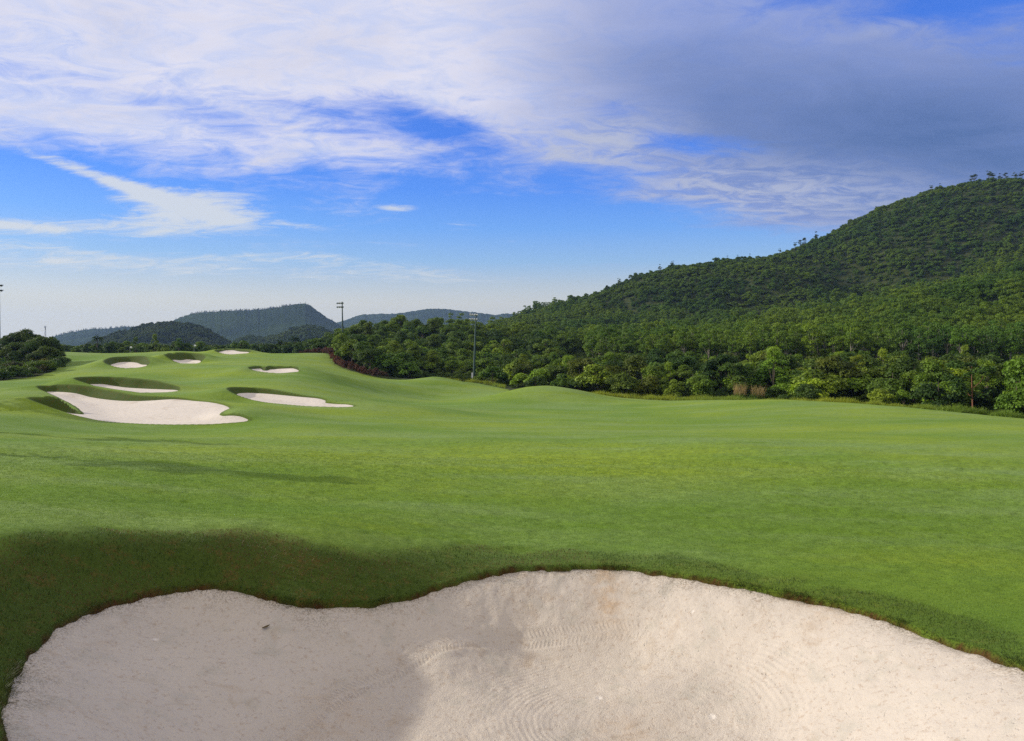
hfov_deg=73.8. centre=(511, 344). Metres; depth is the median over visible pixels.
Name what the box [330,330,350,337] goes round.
jungle tree
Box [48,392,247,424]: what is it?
sand bunker
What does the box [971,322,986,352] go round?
plantation tree
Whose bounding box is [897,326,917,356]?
plantation tree
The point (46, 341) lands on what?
tree
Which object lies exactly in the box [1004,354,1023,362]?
thicket tree
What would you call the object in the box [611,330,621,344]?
plantation tree
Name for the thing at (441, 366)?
jungle bush
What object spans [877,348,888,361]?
thicket shrub
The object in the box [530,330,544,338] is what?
jungle tree
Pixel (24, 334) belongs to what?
tree
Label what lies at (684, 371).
thicket tree
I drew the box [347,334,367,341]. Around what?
jungle tree
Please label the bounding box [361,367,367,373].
red shrub
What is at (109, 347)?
ridge tree
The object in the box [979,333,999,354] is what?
plantation tree
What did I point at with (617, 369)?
thicket tree
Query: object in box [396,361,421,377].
jungle bush
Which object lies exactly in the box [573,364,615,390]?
thicket shrub
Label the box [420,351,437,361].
jungle bush
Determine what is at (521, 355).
thicket shrub
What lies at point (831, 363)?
thicket tree
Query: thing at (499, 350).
jungle bush
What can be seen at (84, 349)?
ridge tree
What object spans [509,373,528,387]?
thicket shrub
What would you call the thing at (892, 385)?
thicket shrub
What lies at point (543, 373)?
thicket shrub
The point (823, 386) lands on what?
thicket shrub
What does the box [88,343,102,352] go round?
ridge tree
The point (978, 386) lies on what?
thicket shrub
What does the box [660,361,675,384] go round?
thicket shrub
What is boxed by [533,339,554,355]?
jungle tree
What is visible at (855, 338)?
plantation tree
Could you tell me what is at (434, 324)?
jungle tree
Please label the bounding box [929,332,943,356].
plantation tree
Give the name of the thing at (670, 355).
thicket tree
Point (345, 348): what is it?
jungle tree
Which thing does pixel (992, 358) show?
thicket tree
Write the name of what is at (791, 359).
thicket tree
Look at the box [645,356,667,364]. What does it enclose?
thicket tree
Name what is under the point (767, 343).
plantation tree
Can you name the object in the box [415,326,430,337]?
jungle bush
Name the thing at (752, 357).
thicket shrub
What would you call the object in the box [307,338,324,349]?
ridge tree
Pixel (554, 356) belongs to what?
thicket shrub
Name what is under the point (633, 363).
thicket tree
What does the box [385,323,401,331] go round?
jungle tree
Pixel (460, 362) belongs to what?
jungle bush
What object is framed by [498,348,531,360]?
jungle tree
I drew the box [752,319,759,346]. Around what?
plantation tree
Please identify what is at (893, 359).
thicket tree
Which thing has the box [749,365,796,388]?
thicket shrub
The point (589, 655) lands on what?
sand bunker
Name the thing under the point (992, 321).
plantation tree
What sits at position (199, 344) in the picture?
ridge tree
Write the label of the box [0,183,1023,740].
ground
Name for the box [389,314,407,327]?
jungle tree
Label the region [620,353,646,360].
thicket tree
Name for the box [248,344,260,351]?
ridge tree
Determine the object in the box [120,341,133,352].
ridge tree
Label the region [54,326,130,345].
hill
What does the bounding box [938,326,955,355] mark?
plantation tree
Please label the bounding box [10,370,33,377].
scrub bush
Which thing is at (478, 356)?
jungle bush
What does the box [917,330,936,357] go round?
plantation tree
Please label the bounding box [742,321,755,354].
plantation tree
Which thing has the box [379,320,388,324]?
jungle tree
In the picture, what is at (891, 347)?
plantation tree
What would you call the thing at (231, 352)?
sand bunker
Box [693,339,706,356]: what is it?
plantation tree
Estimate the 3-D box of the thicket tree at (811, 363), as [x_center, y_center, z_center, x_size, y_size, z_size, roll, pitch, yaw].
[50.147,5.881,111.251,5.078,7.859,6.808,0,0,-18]
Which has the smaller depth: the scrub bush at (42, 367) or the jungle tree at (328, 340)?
the scrub bush at (42, 367)
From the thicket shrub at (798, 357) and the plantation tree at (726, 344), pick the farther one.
the plantation tree at (726, 344)
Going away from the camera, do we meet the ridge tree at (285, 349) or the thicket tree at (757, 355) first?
the thicket tree at (757, 355)
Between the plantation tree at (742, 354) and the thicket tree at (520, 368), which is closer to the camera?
the thicket tree at (520, 368)
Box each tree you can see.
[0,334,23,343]
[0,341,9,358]
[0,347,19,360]
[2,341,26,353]
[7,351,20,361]
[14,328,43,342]
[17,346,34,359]
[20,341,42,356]
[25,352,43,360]
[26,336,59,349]
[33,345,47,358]
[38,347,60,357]
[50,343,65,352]
[71,346,81,351]
[79,343,90,352]
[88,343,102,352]
[89,336,103,352]
[102,341,117,352]
[105,342,122,352]
[117,347,128,352]
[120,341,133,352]
[130,346,143,352]
[131,337,139,352]
[145,343,161,351]
[150,333,159,351]
[160,347,170,350]
[162,340,176,350]
[175,338,181,350]
[175,342,191,350]
[184,345,193,351]
[193,341,210,349]
[197,347,208,351]
[229,340,249,348]
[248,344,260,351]
[259,343,275,352]
[272,344,280,352]
[281,344,295,352]
[289,336,301,343]
[292,342,304,352]
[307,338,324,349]
[312,342,328,352]
[322,328,340,336]
[324,337,334,347]
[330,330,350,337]
[331,332,349,350]
[338,339,357,360]
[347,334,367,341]
[348,326,366,335]
[351,341,373,365]
[357,348,381,368]
[358,319,373,332]
[362,322,372,334]
[371,334,381,340]
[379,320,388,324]
[381,340,403,351]
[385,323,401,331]
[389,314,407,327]
[389,337,408,346]
[394,330,415,342]
[396,340,423,359]
[401,321,415,328]
[411,319,422,326]
[422,334,440,349]
[423,349,441,372]
[427,317,446,328]
[427,318,442,333]
[439,334,447,345]
[440,326,457,338]
[444,336,469,348]
[445,341,459,355]
[446,331,463,340]
[448,350,457,356]
[457,348,473,360]
[463,334,482,348]
[466,329,479,339]
[468,341,484,351]
[486,329,502,341]
[488,330,503,342]
[491,339,512,352]
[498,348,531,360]
[505,338,522,351]
[511,363,532,375]
[512,358,530,374]
[515,333,534,348]
[526,337,542,354]
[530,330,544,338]
[530,357,550,367]
[533,335,547,339]
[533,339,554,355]
[541,347,563,357]
[543,347,564,356]
[546,365,565,379]
[552,336,569,348]
[554,346,569,356]
[566,357,596,377]
[583,330,597,356]
[583,335,594,357]
[594,326,604,354]
[594,333,607,352]
[594,334,605,356]
[594,365,617,384]
[595,351,622,361]
[599,327,613,353]
[602,360,624,368]
[606,337,619,353]
[608,337,618,347]
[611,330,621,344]
[611,336,622,352]
[612,365,627,372]
[616,329,633,354]
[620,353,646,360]
[620,355,648,379]
[623,332,633,352]
[626,340,636,357]
[633,331,644,353]
[633,333,640,353]
[638,329,652,356]
[639,337,652,355]
[640,364,665,378]
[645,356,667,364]
[647,347,666,357]
[648,334,656,342]
[654,328,671,357]
[660,327,673,357]
[665,326,678,350]
[665,353,680,361]
[666,350,683,357]
[666,355,697,379]
[668,337,682,352]
[673,364,693,387]
[675,326,687,351]
[676,331,692,353]
[684,351,701,362]
[685,354,704,370]
[686,326,697,354]
[686,327,701,353]
[686,329,702,354]
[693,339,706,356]
[698,353,738,388]
[699,333,714,353]
[699,334,716,358]
[706,329,720,356]
[714,334,724,353]
[717,327,730,352]
[717,329,733,352]
[718,362,751,383]
[721,335,734,350]
[723,352,740,362]
[727,340,742,355]
[730,335,743,357]
[733,327,756,359]
[739,324,758,356]
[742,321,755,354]
[749,349,768,361]
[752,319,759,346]
[753,332,764,351]
[754,362,781,386]
[755,324,771,340]
[756,324,768,351]
[758,345,789,391]
[759,332,778,350]
[759,352,767,360]
[765,322,785,348]
[770,330,788,352]
[772,325,786,352]
[774,325,789,348]
[777,353,800,369]
[779,336,793,353]
[788,325,803,355]
[788,327,806,354]
[796,323,814,355]
[800,323,820,356]
[801,358,839,373]
[804,331,819,350]
[809,333,826,356]
[814,354,864,379]
[817,326,833,354]
[821,327,835,351]
[825,330,843,353]
[826,336,842,356]
[833,322,845,331]
[835,325,846,351]
[835,336,849,351]
[840,326,865,353]
[840,351,866,367]
[844,331,858,352]
[850,323,867,352]
[855,332,870,350]
[855,353,880,368]
[866,327,887,357]
[866,366,902,379]
[870,322,890,358]
[870,333,880,357]
[878,331,897,354]
[880,350,908,363]
[883,353,915,371]
[884,355,924,401]
[888,334,899,350]
[891,322,914,356]
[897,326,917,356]
[901,357,953,390]
[905,328,929,359]
[906,327,926,357]
[912,326,928,359]
[916,355,939,364]
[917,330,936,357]
[923,321,940,337]
[926,338,942,357]
[927,323,946,356]
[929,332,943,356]
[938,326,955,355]
[938,354,970,362]
[941,324,959,354]
[942,359,997,405]
[948,327,975,353]
[949,333,971,352]
[951,329,973,353]
[957,354,994,370]
[960,345,969,355]
[961,324,977,349]
[965,328,982,355]
[965,359,1003,404]
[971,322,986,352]
[971,328,990,356]
[972,354,1012,367]
[979,330,999,355]
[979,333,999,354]
[983,363,1006,395]
[986,319,1006,348]
[986,325,1004,355]
[989,363,1015,391]
[996,323,1021,360]
[999,376,1006,392]
[1001,329,1023,358]
[1001,358,1023,395]
[1002,379,1012,394]
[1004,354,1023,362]
[1005,328,1023,358]
[1014,321,1023,352]
[1014,329,1023,355]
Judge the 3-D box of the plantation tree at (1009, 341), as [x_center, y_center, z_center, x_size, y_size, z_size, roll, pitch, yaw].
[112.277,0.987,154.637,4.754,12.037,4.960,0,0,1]
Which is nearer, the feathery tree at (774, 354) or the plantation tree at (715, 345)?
the feathery tree at (774, 354)
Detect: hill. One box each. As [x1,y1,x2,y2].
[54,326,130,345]
[174,303,345,341]
[337,308,512,327]
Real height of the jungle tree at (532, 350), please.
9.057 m
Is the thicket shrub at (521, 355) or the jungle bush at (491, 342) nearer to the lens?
the thicket shrub at (521, 355)
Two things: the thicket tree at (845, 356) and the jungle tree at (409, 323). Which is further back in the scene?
the jungle tree at (409, 323)
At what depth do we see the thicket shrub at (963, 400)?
89.86 m
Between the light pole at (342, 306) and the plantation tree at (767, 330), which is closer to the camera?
the plantation tree at (767, 330)
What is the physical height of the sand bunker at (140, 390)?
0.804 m
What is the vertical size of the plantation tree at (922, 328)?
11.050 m
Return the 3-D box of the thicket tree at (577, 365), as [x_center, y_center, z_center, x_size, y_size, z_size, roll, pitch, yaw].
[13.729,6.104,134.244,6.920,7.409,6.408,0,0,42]
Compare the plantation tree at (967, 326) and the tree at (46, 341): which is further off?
the plantation tree at (967, 326)
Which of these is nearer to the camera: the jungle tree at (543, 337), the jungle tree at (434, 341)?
the jungle tree at (434, 341)
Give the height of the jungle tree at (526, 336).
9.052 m
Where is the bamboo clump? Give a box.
[444,356,461,373]
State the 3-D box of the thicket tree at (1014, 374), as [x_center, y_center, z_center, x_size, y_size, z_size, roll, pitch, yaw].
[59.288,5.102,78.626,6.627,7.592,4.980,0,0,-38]
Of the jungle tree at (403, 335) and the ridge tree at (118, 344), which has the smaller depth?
the jungle tree at (403, 335)
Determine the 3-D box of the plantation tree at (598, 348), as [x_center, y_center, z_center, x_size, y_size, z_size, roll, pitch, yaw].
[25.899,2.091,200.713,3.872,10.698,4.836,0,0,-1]
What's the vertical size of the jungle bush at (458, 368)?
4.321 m
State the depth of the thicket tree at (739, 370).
120.21 m
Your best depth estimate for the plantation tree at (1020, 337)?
164.74 m
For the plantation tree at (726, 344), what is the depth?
178.31 m
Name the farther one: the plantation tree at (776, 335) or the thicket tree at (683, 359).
the plantation tree at (776, 335)
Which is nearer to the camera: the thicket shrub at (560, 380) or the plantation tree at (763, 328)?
the thicket shrub at (560, 380)
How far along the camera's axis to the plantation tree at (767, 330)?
186.36 m
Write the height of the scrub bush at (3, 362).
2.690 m
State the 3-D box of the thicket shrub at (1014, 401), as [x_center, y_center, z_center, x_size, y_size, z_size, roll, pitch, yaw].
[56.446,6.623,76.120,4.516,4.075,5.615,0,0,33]
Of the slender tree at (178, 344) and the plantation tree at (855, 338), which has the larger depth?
the slender tree at (178, 344)
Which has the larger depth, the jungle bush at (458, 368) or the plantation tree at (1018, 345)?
the jungle bush at (458, 368)
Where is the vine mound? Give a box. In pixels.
[834,371,873,394]
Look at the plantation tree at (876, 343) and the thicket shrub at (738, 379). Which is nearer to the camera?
the thicket shrub at (738, 379)
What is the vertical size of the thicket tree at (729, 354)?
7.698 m
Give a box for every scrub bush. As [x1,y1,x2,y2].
[0,360,20,364]
[0,365,23,378]
[0,370,16,378]
[1,360,23,366]
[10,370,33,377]
[22,359,57,370]
[23,366,43,373]
[26,357,49,361]
[27,365,47,370]
[38,365,56,371]
[49,356,70,365]
[52,360,66,366]
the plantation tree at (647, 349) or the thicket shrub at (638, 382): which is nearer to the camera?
the thicket shrub at (638, 382)
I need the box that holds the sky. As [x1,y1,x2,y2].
[0,0,1023,337]
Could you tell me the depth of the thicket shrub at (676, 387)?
118.50 m
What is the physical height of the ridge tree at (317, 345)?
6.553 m
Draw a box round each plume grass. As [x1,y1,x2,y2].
[732,382,748,397]
[750,385,767,399]
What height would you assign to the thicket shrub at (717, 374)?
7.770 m
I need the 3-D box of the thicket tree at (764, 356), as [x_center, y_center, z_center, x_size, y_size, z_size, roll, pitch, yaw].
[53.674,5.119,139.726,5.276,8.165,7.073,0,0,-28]
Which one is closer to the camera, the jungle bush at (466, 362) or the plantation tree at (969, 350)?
the plantation tree at (969, 350)
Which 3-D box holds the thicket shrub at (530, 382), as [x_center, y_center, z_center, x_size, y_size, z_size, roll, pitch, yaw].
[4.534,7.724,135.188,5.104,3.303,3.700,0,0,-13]
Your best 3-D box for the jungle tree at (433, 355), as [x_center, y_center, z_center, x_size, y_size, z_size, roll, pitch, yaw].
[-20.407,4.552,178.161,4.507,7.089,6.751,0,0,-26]
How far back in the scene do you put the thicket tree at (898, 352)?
133.23 m
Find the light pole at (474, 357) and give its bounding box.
[469,313,477,377]
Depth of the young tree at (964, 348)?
122.04 m
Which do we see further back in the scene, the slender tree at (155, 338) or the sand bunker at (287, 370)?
the slender tree at (155, 338)
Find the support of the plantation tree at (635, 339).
on the ground at (384, 421)
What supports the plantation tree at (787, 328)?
on the ground at (384, 421)
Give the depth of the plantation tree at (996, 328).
163.65 m
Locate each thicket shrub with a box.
[499,361,510,370]
[503,360,532,378]
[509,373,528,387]
[518,353,530,364]
[522,376,547,386]
[523,367,549,384]
[530,355,544,369]
[533,368,553,383]
[549,351,561,364]
[550,373,569,387]
[561,355,572,385]
[566,378,595,390]
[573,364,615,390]
[599,383,614,394]
[600,352,613,362]
[605,371,637,395]
[630,374,663,396]
[636,376,666,386]
[640,365,672,380]
[649,362,660,365]
[652,379,670,395]
[658,364,671,380]
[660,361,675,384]
[661,379,684,396]
[681,374,702,392]
[684,371,722,388]
[686,375,717,395]
[711,356,719,388]
[717,371,754,385]
[724,375,753,390]
[742,354,755,363]
[743,362,760,368]
[747,364,758,389]
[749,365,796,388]
[776,368,802,385]
[787,367,847,395]
[789,377,836,398]
[793,354,802,361]
[794,383,822,399]
[849,354,865,366]
[857,350,869,355]
[862,373,915,402]
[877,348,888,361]
[909,381,958,407]
[921,381,951,400]
[939,381,981,407]
[943,371,997,398]
[947,368,967,378]
[967,375,998,400]
[994,386,1023,415]
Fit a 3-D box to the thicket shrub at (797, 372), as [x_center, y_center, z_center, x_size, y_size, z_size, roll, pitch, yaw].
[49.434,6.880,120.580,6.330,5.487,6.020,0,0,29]
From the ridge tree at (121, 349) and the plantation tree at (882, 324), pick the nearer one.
the plantation tree at (882, 324)
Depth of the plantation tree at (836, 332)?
172.01 m
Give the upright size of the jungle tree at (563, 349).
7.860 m
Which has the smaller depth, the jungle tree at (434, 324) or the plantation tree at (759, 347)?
the plantation tree at (759, 347)
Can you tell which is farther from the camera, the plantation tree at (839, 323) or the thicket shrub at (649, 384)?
the plantation tree at (839, 323)
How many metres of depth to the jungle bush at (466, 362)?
178.16 m
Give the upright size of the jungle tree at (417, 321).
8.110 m
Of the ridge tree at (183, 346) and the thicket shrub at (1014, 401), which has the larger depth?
the ridge tree at (183, 346)
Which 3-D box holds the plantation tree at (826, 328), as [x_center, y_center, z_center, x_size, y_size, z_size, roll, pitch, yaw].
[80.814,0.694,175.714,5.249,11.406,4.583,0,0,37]
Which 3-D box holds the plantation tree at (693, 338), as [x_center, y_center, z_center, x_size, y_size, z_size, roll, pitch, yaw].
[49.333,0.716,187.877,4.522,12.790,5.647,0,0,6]
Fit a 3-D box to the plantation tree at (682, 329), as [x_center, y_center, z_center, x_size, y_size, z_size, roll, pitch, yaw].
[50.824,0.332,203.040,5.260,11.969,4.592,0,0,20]
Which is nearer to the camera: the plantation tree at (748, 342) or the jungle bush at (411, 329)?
the plantation tree at (748, 342)
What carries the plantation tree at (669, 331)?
on the ground at (384, 421)
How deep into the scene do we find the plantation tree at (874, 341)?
174.51 m
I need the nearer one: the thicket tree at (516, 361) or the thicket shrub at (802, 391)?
the thicket shrub at (802, 391)
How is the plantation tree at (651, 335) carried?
on the ground at (384, 421)
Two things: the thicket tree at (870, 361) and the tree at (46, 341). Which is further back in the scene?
the tree at (46, 341)
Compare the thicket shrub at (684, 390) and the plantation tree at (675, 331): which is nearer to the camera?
the thicket shrub at (684, 390)
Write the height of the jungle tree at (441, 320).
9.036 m
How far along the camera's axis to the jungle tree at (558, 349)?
179.91 m
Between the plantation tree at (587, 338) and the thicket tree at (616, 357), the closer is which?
the thicket tree at (616, 357)
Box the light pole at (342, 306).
[336,302,343,331]
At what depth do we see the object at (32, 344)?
137.71 m
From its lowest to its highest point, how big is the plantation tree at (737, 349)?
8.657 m
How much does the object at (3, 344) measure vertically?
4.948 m
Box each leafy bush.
[478,366,508,382]
[867,388,894,403]
[893,390,913,404]
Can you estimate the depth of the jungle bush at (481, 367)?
171.85 m
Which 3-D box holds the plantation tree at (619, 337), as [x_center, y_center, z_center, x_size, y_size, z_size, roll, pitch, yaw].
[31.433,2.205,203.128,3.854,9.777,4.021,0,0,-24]
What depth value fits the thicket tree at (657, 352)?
165.12 m
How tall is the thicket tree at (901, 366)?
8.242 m
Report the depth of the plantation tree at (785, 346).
169.41 m
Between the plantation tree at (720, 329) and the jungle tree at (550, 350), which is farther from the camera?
the plantation tree at (720, 329)
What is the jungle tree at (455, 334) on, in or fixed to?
on the ground at (384, 421)
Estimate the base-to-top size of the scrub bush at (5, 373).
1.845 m
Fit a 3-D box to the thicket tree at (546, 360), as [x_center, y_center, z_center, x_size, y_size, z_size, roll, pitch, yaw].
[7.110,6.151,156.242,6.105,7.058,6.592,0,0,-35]
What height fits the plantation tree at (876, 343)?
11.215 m
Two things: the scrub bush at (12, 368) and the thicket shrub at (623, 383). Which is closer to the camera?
the scrub bush at (12, 368)
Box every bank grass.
[0,528,591,671]
[0,528,1023,738]
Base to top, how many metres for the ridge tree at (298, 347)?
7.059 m
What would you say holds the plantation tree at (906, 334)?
on the ground at (384, 421)
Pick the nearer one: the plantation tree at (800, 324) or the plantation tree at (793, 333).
the plantation tree at (793, 333)
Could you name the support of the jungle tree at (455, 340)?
on the ground at (384, 421)
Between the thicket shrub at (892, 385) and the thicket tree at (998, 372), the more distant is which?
the thicket shrub at (892, 385)
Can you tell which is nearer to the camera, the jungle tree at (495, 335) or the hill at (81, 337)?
the jungle tree at (495, 335)
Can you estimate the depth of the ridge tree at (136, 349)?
235.40 m
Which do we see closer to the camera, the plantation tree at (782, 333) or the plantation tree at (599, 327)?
the plantation tree at (782, 333)
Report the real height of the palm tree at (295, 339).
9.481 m
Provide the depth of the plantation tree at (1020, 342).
160.95 m
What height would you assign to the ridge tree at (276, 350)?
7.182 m
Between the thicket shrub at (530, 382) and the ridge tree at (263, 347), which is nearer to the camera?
the thicket shrub at (530, 382)
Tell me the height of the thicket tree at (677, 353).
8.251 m
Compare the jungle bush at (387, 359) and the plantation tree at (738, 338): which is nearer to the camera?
the jungle bush at (387, 359)
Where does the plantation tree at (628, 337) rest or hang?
on the ground at (384, 421)
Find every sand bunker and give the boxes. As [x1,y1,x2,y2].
[1,569,1023,740]
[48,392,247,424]
[91,384,177,392]
[111,362,146,367]
[173,359,200,362]
[219,350,248,353]
[237,393,352,406]
[252,368,298,372]
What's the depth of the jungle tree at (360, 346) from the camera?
164.93 m
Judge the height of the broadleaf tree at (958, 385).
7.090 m
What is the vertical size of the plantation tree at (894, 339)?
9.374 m
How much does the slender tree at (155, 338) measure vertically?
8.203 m
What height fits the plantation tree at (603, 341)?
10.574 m
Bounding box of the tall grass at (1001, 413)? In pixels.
[446,377,1023,418]
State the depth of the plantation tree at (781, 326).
185.32 m
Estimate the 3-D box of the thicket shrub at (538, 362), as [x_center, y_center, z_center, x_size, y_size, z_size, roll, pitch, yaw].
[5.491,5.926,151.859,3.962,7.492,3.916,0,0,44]
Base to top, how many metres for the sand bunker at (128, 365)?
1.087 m
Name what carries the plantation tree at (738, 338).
on the ground at (384, 421)
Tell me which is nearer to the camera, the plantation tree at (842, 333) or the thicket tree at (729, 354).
the thicket tree at (729, 354)
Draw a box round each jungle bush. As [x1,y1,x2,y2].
[333,346,355,359]
[368,351,403,371]
[373,346,398,356]
[379,337,391,341]
[385,352,421,370]
[387,331,394,338]
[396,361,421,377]
[402,326,415,332]
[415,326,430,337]
[419,360,435,370]
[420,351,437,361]
[433,348,451,360]
[435,358,446,369]
[444,364,466,373]
[445,359,468,371]
[463,359,484,371]
[468,357,498,372]
[470,351,480,359]
[478,348,492,358]
[481,352,501,361]
[484,340,498,349]
[491,355,503,367]
[492,347,510,354]
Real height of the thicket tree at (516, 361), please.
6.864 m
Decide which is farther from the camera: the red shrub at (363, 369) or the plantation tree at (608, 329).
the plantation tree at (608, 329)
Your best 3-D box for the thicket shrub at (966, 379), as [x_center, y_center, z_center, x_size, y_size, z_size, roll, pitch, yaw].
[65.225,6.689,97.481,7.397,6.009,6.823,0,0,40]
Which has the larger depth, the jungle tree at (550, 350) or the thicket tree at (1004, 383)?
the jungle tree at (550, 350)
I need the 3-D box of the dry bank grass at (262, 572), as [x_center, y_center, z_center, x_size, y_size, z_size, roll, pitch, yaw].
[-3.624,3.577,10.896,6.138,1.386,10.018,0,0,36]
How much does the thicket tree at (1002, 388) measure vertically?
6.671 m
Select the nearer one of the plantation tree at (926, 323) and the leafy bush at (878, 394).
the leafy bush at (878, 394)
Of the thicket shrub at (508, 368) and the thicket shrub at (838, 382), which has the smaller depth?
the thicket shrub at (838, 382)
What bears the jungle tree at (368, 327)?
on the ground at (384, 421)
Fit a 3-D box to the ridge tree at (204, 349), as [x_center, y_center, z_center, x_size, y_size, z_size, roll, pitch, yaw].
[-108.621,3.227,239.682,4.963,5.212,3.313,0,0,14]
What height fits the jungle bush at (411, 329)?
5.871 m
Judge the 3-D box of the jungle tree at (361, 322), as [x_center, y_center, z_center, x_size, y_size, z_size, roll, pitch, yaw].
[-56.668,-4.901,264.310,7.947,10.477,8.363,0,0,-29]
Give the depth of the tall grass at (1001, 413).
92.59 m
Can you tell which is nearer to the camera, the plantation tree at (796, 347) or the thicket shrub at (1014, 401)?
the thicket shrub at (1014, 401)
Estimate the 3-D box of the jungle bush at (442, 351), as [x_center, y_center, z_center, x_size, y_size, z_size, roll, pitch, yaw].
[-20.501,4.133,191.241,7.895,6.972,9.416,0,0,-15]
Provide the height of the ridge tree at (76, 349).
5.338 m
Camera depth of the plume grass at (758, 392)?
111.65 m
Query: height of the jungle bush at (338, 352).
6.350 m
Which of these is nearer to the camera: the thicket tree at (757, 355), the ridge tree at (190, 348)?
the thicket tree at (757, 355)
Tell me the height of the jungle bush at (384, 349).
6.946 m
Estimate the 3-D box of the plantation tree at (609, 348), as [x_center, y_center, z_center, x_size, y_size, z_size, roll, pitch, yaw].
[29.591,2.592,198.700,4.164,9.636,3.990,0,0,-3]
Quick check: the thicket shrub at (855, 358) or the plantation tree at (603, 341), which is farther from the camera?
the plantation tree at (603, 341)
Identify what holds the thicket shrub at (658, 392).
on the ground at (384, 421)
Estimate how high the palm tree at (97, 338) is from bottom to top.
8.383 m
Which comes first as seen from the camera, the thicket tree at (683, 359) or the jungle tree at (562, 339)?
the thicket tree at (683, 359)
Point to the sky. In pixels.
(161, 160)
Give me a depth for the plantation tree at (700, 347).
192.01 m
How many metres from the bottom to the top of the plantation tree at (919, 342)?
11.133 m
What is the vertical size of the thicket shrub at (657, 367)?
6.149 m
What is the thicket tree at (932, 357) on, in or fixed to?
on the ground at (384, 421)
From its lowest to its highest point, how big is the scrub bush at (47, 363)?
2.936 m
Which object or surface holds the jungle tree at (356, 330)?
on the ground at (384, 421)
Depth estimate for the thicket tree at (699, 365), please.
134.17 m
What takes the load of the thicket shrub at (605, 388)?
on the ground at (384, 421)
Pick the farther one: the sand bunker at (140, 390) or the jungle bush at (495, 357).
the jungle bush at (495, 357)
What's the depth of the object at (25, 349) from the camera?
135.62 m
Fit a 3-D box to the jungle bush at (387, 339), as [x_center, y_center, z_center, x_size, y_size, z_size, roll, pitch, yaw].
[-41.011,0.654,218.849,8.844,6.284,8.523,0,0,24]
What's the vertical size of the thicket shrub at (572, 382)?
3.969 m
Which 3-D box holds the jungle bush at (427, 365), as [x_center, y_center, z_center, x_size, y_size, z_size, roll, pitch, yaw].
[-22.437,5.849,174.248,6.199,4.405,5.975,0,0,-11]
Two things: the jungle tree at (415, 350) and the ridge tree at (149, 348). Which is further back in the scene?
the ridge tree at (149, 348)
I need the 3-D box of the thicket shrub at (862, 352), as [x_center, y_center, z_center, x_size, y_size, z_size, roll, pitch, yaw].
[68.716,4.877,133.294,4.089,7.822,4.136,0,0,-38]
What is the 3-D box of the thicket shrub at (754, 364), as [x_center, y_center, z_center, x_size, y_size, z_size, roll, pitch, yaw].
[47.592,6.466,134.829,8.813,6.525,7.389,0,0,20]
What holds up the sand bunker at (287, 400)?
on the ground at (384, 421)
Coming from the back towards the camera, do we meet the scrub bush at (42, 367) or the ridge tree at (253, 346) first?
the ridge tree at (253, 346)
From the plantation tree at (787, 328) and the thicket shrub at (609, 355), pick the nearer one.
the thicket shrub at (609, 355)
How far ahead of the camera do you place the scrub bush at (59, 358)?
130.93 m
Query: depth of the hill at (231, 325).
2222.37 m
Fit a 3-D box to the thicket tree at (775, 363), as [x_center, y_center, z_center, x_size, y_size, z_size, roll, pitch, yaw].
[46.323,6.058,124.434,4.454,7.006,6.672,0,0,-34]
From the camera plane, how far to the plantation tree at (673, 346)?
188.61 m
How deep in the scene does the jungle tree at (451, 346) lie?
195.81 m
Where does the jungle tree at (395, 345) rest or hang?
on the ground at (384, 421)
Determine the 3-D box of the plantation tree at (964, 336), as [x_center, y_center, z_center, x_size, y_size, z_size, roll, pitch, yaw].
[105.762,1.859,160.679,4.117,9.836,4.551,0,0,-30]
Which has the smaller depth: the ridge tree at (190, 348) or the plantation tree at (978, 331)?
the plantation tree at (978, 331)

